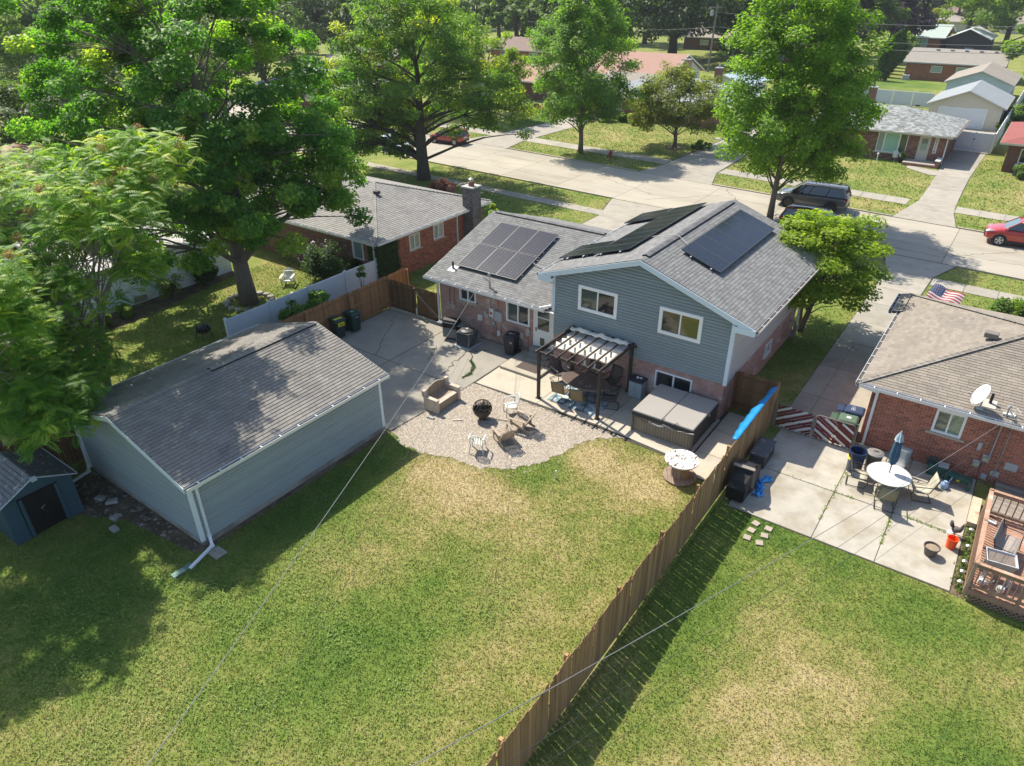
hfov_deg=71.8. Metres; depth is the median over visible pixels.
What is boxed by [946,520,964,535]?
rooster statue
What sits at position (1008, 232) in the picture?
parked car
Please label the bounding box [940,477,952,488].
watering can
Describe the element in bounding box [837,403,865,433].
wheeled bin
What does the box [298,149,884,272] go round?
pavement
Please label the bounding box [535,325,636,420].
pergola
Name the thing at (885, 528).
weeds
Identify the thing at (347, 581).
power line
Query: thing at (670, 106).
crabapple tree
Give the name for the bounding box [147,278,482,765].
power line
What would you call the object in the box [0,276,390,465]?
wooden fence
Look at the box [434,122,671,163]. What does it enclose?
pavement
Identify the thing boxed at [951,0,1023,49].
shade tree
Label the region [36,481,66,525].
door
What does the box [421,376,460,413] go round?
loveseat
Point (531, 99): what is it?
hedge
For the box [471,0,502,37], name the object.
shade tree
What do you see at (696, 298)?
house
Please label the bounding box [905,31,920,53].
shade tree
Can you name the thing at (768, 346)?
window
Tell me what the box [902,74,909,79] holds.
air conditioner
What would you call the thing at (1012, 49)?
shade tree
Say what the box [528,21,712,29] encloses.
power line
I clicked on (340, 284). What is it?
vinyl fence
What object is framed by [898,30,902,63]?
arborvitae
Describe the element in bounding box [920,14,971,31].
house
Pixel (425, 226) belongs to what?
house
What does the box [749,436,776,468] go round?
deck box
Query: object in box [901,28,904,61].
arborvitae
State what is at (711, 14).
utility pole
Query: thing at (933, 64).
house
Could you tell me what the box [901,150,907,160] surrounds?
porch plant
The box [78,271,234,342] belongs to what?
soil bed
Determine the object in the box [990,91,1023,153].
vinyl fence
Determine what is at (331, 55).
house
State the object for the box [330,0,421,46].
shade tree
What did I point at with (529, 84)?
house
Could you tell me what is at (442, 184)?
barberry shrub
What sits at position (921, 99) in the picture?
vinyl fence
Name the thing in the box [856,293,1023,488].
house
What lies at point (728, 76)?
garage
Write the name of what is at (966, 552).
ground cover
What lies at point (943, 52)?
power line
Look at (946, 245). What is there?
road
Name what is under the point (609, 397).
patio chair
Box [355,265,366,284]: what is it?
climbing plant
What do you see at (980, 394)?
satellite dish
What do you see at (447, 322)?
gas grill
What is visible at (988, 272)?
kerb
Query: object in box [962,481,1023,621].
deck
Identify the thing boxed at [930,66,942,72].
window
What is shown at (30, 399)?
ailanthus tree
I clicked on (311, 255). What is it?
flowers
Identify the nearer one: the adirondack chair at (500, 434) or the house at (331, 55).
the adirondack chair at (500, 434)
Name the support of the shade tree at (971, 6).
on the ground at (810, 336)
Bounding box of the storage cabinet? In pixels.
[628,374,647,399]
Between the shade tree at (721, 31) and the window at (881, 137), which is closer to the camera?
the window at (881, 137)
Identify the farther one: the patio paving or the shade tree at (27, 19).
the shade tree at (27, 19)
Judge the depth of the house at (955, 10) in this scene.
248.63 m
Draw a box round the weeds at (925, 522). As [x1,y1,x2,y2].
[906,515,945,532]
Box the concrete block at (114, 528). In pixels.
[109,524,119,532]
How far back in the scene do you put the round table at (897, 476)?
24.15 m
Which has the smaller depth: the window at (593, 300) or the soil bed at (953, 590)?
the soil bed at (953, 590)
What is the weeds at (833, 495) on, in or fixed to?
on the side patio
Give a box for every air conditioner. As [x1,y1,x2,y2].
[452,326,481,351]
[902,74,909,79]
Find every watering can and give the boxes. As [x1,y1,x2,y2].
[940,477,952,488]
[977,576,993,585]
[995,583,1009,593]
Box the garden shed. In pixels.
[0,448,84,545]
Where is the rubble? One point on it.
(144, 518)
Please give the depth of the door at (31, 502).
22.53 m
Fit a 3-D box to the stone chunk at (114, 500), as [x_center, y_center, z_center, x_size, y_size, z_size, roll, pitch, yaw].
[-13.674,4.027,24.187,0.400,0.130,0.220,-8,31,-14]
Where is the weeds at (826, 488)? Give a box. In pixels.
[773,469,852,497]
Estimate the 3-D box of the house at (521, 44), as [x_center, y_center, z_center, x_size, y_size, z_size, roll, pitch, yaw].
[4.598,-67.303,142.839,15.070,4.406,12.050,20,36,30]
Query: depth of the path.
63.65 m
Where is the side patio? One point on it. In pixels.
(795, 503)
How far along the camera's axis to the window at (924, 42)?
159.08 m
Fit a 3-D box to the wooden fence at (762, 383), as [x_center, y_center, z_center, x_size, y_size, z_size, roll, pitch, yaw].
[9.674,0.531,28.286,1.710,1.815,0.169,20,36,30]
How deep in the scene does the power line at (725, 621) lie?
12.83 m
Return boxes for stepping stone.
[743,534,751,540]
[747,527,755,533]
[751,520,760,526]
[756,540,762,545]
[760,532,768,538]
[764,525,772,531]
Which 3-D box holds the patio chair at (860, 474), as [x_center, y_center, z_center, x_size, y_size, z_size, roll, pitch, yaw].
[12.067,3.058,24.609,0.738,0.984,0.657,15,33,25]
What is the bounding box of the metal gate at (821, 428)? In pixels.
[771,399,859,449]
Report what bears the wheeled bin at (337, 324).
on the patio paving
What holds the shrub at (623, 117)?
on the ground at (810, 336)
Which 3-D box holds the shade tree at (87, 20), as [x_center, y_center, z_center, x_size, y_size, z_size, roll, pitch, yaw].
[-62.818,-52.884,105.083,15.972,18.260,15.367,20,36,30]
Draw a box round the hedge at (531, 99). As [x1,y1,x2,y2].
[514,98,538,107]
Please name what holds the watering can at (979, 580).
on the deck
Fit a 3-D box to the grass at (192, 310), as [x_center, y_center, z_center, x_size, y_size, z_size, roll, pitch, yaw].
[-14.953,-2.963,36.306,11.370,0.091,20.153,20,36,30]
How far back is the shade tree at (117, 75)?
69.86 m
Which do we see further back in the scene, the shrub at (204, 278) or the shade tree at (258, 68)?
the shade tree at (258, 68)
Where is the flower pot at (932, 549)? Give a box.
[924,541,940,557]
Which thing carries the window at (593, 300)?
in the house at (696, 298)
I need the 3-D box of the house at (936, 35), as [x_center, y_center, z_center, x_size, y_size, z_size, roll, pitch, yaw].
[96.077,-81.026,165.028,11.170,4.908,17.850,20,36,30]
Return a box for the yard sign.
[892,151,898,158]
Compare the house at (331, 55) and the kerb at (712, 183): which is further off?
the house at (331, 55)
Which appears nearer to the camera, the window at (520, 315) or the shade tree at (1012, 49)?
the window at (520, 315)
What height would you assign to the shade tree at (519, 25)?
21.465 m
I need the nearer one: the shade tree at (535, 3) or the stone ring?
the stone ring
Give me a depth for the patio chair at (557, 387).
29.30 m
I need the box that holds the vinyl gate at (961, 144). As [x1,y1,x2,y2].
[953,131,995,153]
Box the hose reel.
[925,456,949,478]
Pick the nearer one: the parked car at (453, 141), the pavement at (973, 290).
the pavement at (973, 290)
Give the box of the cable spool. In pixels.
[663,449,698,485]
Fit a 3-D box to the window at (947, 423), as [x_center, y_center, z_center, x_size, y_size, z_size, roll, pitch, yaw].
[15.328,1.401,24.813,0.930,0.930,0.130,20,36,30]
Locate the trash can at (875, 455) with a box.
[864,448,884,469]
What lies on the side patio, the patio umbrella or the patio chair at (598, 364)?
the patio umbrella
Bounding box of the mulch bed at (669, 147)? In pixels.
[666,146,682,149]
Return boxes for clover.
[0,473,542,765]
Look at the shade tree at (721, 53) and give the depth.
126.46 m
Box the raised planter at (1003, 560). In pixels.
[978,547,1018,588]
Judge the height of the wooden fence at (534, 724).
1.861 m
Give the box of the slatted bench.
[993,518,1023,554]
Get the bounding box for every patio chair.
[549,355,569,381]
[550,381,570,403]
[569,388,588,410]
[580,359,600,375]
[602,363,622,392]
[602,383,621,409]
[845,453,868,488]
[873,483,900,512]
[886,445,913,468]
[908,471,940,503]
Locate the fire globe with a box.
[472,399,491,420]
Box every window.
[351,241,364,260]
[409,232,420,250]
[433,222,443,239]
[459,289,475,303]
[506,302,529,326]
[578,284,617,319]
[654,369,692,391]
[657,306,703,343]
[700,40,708,44]
[763,338,772,358]
[875,132,885,150]
[882,133,900,152]
[897,134,908,153]
[920,39,927,46]
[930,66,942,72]
[930,409,967,438]
[955,67,968,72]
[1017,149,1023,162]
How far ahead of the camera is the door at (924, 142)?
65.65 m
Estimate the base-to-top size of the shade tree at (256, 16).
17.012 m
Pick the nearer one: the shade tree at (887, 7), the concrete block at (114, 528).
the concrete block at (114, 528)
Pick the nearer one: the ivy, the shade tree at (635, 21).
the ivy
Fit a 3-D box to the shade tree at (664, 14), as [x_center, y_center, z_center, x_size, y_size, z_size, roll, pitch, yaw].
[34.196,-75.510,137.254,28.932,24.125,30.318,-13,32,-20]
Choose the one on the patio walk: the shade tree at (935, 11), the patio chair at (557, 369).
the patio chair at (557, 369)
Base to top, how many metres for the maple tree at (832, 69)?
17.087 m
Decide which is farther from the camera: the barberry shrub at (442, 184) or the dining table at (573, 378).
the barberry shrub at (442, 184)
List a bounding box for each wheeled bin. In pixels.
[328,315,345,337]
[343,309,360,331]
[502,330,520,354]
[830,412,859,442]
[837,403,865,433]
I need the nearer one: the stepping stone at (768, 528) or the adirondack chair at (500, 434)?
the stepping stone at (768, 528)
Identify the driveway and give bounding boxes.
[467,117,599,147]
[581,199,669,230]
[639,127,759,184]
[782,254,955,441]
[891,128,996,227]
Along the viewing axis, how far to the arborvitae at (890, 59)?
118.46 m
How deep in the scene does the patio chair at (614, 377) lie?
30.36 m
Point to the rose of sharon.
(319, 263)
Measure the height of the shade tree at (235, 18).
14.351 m
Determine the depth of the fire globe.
28.32 m
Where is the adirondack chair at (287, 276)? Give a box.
[279,267,294,286]
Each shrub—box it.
[154,273,183,299]
[191,264,218,284]
[345,258,360,270]
[428,178,456,192]
[614,112,628,121]
[627,112,640,125]
[995,118,1008,130]
[1006,103,1023,121]
[1012,163,1023,178]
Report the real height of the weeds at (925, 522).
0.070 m
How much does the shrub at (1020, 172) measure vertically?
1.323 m
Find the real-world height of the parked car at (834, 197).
1.969 m
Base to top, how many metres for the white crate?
0.060 m
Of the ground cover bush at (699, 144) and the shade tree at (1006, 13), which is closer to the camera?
the ground cover bush at (699, 144)
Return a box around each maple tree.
[0,0,372,305]
[524,0,646,153]
[710,0,895,219]
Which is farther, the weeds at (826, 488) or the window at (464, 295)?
the window at (464, 295)
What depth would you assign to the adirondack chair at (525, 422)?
27.70 m
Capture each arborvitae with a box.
[871,40,889,80]
[878,38,893,76]
[890,36,895,72]
[894,33,897,69]
[895,31,900,66]
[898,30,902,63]
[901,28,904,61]
[902,27,906,58]
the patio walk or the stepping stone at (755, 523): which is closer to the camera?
the stepping stone at (755, 523)
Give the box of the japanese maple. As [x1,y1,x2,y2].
[778,208,894,331]
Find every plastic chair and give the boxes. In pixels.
[468,433,486,454]
[503,392,519,416]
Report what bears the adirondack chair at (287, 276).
on the ground at (810, 336)
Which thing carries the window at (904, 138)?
in the house at (923, 138)
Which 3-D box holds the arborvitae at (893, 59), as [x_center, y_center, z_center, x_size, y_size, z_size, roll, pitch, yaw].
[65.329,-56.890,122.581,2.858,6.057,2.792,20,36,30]
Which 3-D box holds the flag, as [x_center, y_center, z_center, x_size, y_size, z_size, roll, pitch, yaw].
[19.810,-3.720,32.635,1.066,1.519,1.454,-25,38,-36]
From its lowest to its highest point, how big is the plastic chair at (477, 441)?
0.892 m
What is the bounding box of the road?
[176,90,1023,277]
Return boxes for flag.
[925,280,964,303]
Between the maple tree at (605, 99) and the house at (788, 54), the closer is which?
the maple tree at (605, 99)
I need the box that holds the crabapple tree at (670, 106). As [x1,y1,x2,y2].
[622,59,729,147]
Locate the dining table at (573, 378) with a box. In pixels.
[561,371,608,403]
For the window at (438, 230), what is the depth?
43.76 m
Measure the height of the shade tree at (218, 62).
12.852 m
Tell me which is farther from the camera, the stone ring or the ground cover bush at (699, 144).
the ground cover bush at (699, 144)
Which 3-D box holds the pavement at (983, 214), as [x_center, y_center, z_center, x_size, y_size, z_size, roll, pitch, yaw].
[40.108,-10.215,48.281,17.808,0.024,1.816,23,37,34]
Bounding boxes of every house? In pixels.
[0,143,86,226]
[247,171,491,276]
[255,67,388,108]
[321,46,424,78]
[423,200,831,418]
[459,58,577,100]
[488,36,578,63]
[590,51,704,84]
[591,65,766,129]
[682,27,744,50]
[773,37,817,65]
[814,85,970,168]
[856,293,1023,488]
[903,47,1013,80]
[916,24,956,47]
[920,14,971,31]
[945,7,974,21]
[999,16,1023,33]
[1000,122,1023,172]
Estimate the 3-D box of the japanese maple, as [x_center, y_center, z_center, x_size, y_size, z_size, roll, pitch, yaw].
[14.607,-5.235,34.028,6.836,6.142,6.892,20,36,30]
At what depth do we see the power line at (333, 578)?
12.81 m
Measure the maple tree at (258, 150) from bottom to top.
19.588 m
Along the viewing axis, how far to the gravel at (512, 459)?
26.49 m
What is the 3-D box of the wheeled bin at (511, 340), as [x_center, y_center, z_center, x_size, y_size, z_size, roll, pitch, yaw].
[-0.014,-1.863,33.207,0.620,1.060,0.767,14,33,24]
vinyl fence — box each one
[223,258,378,336]
[864,89,935,106]
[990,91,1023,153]
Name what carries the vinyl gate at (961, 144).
on the driveway at (936, 203)
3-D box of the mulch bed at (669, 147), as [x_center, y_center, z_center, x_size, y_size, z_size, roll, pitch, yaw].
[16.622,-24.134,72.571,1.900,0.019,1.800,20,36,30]
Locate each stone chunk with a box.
[94,495,105,501]
[105,497,117,504]
[109,513,121,520]
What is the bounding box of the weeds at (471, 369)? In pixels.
[462,359,475,376]
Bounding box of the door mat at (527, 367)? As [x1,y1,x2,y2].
[516,362,542,372]
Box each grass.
[53,257,430,446]
[256,165,1023,411]
[470,115,1023,230]
[533,502,1023,765]
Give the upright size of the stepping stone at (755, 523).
0.040 m
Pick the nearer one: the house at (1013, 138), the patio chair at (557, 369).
the patio chair at (557, 369)
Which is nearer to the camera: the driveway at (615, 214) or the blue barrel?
the blue barrel
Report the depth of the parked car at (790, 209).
48.31 m
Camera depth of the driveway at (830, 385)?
33.72 m
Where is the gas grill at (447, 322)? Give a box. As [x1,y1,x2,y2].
[436,316,466,338]
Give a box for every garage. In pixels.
[16,213,231,325]
[69,321,389,568]
[602,71,659,84]
[711,72,769,97]
[926,80,1014,130]
[944,62,1021,94]
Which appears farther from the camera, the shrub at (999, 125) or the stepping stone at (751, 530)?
the shrub at (999, 125)
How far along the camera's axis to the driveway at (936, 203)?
57.81 m
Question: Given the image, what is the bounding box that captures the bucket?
[945,534,959,549]
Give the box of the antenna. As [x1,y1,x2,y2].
[1003,408,1020,417]
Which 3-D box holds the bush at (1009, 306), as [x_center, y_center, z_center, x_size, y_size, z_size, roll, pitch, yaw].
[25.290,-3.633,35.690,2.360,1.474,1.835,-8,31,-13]
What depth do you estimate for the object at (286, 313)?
34.69 m
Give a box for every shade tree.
[0,0,59,88]
[0,0,100,85]
[0,51,113,161]
[11,0,99,71]
[29,0,101,69]
[65,7,234,109]
[78,78,194,182]
[103,16,236,120]
[132,0,217,30]
[200,3,320,79]
[225,14,244,21]
[243,5,291,52]
[268,0,333,58]
[285,0,383,52]
[297,0,364,42]
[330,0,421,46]
[339,0,470,105]
[381,1,438,25]
[452,0,507,37]
[457,25,533,111]
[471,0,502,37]
[473,0,524,36]
[483,0,538,36]
[520,0,608,35]
[529,0,588,26]
[529,0,647,69]
[616,0,762,53]
[616,4,681,43]
[700,3,790,53]
[714,37,767,63]
[723,0,815,34]
[789,0,911,42]
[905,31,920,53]
[918,2,949,23]
[925,0,962,14]
[939,0,1021,29]
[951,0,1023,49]
[1001,23,1023,57]
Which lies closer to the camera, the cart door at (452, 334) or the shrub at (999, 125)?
the cart door at (452, 334)
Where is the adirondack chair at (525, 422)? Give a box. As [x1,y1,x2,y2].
[508,409,537,433]
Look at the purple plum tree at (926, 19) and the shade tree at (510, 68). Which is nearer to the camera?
the shade tree at (510, 68)
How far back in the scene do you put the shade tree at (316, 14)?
135.07 m
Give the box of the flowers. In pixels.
[298,239,345,275]
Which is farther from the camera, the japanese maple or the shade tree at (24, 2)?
the shade tree at (24, 2)
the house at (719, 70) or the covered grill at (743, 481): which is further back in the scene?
the house at (719, 70)
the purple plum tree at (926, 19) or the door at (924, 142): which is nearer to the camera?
the door at (924, 142)
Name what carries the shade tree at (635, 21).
on the ground at (810, 336)
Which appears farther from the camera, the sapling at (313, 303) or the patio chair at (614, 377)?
the sapling at (313, 303)
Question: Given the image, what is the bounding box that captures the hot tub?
[631,384,718,450]
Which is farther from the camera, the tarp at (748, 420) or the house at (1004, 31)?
the house at (1004, 31)
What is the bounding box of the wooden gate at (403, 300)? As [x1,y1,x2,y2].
[388,279,440,324]
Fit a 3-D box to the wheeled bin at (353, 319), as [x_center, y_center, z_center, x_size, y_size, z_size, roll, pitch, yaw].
[-7.977,-3.114,35.452,0.767,1.060,0.620,22,37,34]
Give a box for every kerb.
[235,100,983,232]
[289,133,1023,280]
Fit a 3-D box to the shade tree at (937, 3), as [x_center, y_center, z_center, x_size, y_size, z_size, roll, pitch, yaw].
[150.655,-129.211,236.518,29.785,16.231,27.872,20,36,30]
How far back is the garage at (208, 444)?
23.89 m
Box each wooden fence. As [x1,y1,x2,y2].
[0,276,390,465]
[388,268,408,297]
[485,382,780,765]
[729,371,777,412]
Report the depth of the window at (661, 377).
29.07 m
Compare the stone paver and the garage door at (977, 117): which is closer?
the stone paver
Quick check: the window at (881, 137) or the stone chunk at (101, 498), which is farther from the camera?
the window at (881, 137)
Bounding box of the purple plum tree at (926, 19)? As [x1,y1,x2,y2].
[865,0,938,37]
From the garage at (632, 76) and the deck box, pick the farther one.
the garage at (632, 76)
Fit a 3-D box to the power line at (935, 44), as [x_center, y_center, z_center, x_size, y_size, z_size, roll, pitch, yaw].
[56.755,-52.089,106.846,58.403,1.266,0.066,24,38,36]
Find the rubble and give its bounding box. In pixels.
[75,472,203,551]
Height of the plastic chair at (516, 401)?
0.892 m
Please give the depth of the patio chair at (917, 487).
23.86 m
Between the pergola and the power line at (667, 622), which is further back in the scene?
the pergola
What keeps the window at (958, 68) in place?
in the house at (933, 64)
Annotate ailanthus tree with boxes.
[0,123,206,414]
[0,235,121,463]
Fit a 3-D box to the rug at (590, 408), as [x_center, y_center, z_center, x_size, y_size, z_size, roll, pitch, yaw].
[2.958,0.663,29.858,2.350,0.013,1.800,20,36,30]
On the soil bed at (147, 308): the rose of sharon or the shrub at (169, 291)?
the shrub at (169, 291)
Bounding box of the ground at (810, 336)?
[0,0,1023,765]
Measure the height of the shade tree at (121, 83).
9.113 m
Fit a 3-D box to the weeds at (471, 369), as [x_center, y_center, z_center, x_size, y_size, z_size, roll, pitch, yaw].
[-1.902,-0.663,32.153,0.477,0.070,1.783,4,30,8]
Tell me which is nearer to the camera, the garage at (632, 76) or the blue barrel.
the blue barrel
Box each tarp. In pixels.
[732,387,777,439]
[752,475,772,496]
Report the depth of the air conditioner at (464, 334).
33.83 m
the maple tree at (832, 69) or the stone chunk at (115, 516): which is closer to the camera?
the stone chunk at (115, 516)
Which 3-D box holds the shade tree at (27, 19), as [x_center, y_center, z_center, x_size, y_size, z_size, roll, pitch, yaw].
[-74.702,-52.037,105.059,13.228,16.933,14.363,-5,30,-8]
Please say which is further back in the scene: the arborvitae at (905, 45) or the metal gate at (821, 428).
the arborvitae at (905, 45)
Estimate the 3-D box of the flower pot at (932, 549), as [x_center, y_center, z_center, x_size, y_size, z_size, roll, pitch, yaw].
[12.855,5.135,21.716,0.470,0.340,0.470,20,36,30]
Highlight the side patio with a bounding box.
[726,420,976,592]
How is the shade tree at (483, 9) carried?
on the ground at (810, 336)
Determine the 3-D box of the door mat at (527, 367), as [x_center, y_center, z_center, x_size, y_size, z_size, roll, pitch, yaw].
[0.781,-0.703,31.994,1.100,0.014,0.580,20,36,30]
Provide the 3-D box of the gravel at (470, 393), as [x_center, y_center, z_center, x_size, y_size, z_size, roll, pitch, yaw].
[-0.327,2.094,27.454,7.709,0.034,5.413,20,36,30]
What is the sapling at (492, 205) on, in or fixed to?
on the ground at (810, 336)
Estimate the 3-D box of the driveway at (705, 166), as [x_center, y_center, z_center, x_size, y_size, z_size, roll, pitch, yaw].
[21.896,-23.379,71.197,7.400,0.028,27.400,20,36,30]
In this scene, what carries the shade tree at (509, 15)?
on the ground at (810, 336)
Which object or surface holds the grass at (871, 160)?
on the ground at (810, 336)
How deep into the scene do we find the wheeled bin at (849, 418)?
26.61 m
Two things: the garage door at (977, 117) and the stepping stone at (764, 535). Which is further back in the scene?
the garage door at (977, 117)
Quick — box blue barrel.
[846,446,867,472]
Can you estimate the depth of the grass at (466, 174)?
44.13 m
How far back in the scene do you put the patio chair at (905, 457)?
25.07 m
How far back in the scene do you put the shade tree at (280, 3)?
143.53 m
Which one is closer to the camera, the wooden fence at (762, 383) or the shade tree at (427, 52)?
the wooden fence at (762, 383)
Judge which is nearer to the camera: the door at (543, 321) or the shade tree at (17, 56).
the door at (543, 321)
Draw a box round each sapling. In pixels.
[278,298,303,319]
[297,298,322,312]
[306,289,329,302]
[488,203,498,213]
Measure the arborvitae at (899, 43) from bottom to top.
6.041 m
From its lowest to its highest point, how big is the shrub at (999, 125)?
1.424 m
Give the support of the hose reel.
on the side patio
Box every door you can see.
[16,491,50,535]
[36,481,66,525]
[443,327,455,338]
[535,310,552,349]
[915,136,931,160]
[938,106,987,128]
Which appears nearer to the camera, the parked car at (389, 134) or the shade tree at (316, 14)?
the parked car at (389, 134)
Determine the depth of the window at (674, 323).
27.67 m
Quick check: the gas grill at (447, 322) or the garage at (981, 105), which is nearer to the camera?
the gas grill at (447, 322)
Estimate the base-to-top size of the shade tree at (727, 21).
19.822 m
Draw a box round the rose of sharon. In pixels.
[300,239,346,280]
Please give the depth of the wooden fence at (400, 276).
38.25 m
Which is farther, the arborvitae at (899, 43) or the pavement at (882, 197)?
the arborvitae at (899, 43)
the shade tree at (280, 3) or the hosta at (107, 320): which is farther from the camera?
the shade tree at (280, 3)
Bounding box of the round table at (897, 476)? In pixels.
[866,462,912,490]
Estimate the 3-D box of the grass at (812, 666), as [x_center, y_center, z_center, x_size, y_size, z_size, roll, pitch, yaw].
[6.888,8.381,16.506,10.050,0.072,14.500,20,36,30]
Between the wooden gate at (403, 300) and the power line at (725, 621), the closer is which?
the power line at (725, 621)
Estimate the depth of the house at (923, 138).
66.76 m
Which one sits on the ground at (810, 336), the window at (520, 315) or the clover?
the clover
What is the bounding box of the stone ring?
[223,291,274,311]
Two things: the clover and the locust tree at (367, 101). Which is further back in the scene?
the locust tree at (367, 101)
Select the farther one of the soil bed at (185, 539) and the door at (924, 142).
the door at (924, 142)
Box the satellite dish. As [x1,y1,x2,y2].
[969,385,990,410]
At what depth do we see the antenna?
23.43 m
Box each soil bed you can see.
[72,471,207,553]
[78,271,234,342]
[205,431,388,547]
[950,529,974,598]
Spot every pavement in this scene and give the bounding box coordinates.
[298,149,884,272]
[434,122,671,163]
[719,169,909,204]
[930,278,1023,300]
[954,207,1017,220]
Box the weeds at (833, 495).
[818,471,846,518]
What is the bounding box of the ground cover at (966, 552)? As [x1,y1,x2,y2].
[950,527,975,594]
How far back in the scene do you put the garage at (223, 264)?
39.17 m
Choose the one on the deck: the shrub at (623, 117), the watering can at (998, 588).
the watering can at (998, 588)
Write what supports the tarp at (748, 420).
on the wooden fence at (534, 724)
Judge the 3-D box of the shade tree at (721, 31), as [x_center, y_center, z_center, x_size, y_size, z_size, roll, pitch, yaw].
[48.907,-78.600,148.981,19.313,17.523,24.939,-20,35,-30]
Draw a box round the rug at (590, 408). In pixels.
[547,384,611,416]
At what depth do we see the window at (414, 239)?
42.27 m
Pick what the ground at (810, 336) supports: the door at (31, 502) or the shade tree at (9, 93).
the shade tree at (9, 93)
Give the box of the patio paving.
[340,309,521,431]
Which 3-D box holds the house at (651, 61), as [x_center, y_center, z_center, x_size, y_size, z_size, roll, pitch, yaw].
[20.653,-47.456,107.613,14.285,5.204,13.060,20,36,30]
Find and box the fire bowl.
[194,324,213,341]
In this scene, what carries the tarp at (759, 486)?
on the side patio
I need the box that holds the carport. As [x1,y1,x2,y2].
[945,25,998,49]
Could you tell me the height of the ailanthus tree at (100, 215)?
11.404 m
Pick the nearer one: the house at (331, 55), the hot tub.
the hot tub
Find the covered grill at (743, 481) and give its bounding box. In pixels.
[725,459,760,502]
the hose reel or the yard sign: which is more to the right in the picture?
the hose reel
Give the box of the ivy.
[366,239,402,278]
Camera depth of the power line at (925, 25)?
100.41 m
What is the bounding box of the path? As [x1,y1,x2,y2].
[905,166,937,175]
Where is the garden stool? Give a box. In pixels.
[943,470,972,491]
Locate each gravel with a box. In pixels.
[390,394,614,475]
[391,383,623,469]
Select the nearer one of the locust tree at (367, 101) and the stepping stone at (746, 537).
the stepping stone at (746, 537)
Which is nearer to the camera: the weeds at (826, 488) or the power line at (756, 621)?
the power line at (756, 621)
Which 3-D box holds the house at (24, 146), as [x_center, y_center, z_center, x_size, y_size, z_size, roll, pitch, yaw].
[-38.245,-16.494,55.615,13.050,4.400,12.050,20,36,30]
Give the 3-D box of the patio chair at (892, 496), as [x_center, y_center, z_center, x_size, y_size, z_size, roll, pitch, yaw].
[12.467,3.691,23.512,0.657,0.984,0.738,13,33,22]
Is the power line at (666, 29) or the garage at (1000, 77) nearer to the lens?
the garage at (1000, 77)
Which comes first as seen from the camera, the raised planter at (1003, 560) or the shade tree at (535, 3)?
the raised planter at (1003, 560)
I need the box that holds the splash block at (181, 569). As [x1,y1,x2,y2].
[171,562,190,577]
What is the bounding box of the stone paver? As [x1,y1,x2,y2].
[207,546,227,559]
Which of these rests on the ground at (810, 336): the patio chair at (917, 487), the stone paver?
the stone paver
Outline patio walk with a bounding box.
[475,367,745,480]
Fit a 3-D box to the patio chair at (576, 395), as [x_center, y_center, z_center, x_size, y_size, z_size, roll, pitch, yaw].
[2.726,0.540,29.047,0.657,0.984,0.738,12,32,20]
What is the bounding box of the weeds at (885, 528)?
[880,515,891,543]
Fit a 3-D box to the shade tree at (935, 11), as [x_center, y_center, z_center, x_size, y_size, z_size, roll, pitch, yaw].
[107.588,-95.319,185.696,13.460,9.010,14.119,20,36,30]
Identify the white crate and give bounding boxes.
[988,519,996,524]
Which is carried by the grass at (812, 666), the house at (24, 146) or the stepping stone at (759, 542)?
the stepping stone at (759, 542)
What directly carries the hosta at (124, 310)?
on the soil bed at (147, 308)
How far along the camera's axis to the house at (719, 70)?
85.54 m
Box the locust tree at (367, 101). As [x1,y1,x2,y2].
[305,0,540,180]
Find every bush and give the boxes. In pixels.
[690,139,712,149]
[987,296,1023,316]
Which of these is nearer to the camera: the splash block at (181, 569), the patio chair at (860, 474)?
the splash block at (181, 569)
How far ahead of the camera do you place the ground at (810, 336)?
19.75 m
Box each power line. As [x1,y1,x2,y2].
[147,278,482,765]
[219,295,492,764]
[237,295,496,765]
[412,415,1013,765]
[502,427,1010,765]
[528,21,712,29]
[542,432,1022,765]
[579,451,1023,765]
[712,32,1023,53]
[715,26,1023,45]
[719,12,1023,26]
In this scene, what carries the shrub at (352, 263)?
on the ground at (810, 336)
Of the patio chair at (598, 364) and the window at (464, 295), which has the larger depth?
the window at (464, 295)
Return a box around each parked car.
[375,133,408,152]
[430,127,469,145]
[776,179,851,211]
[778,203,839,232]
[984,216,1023,245]
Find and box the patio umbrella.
[885,431,903,486]
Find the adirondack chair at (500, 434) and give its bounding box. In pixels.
[491,422,516,448]
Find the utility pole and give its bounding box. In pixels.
[707,4,721,71]
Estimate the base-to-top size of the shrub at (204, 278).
1.589 m
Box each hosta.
[89,313,111,328]
[116,303,133,318]
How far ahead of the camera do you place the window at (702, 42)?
162.64 m
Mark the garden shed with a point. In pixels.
(39, 494)
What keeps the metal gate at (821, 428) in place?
on the ground at (810, 336)

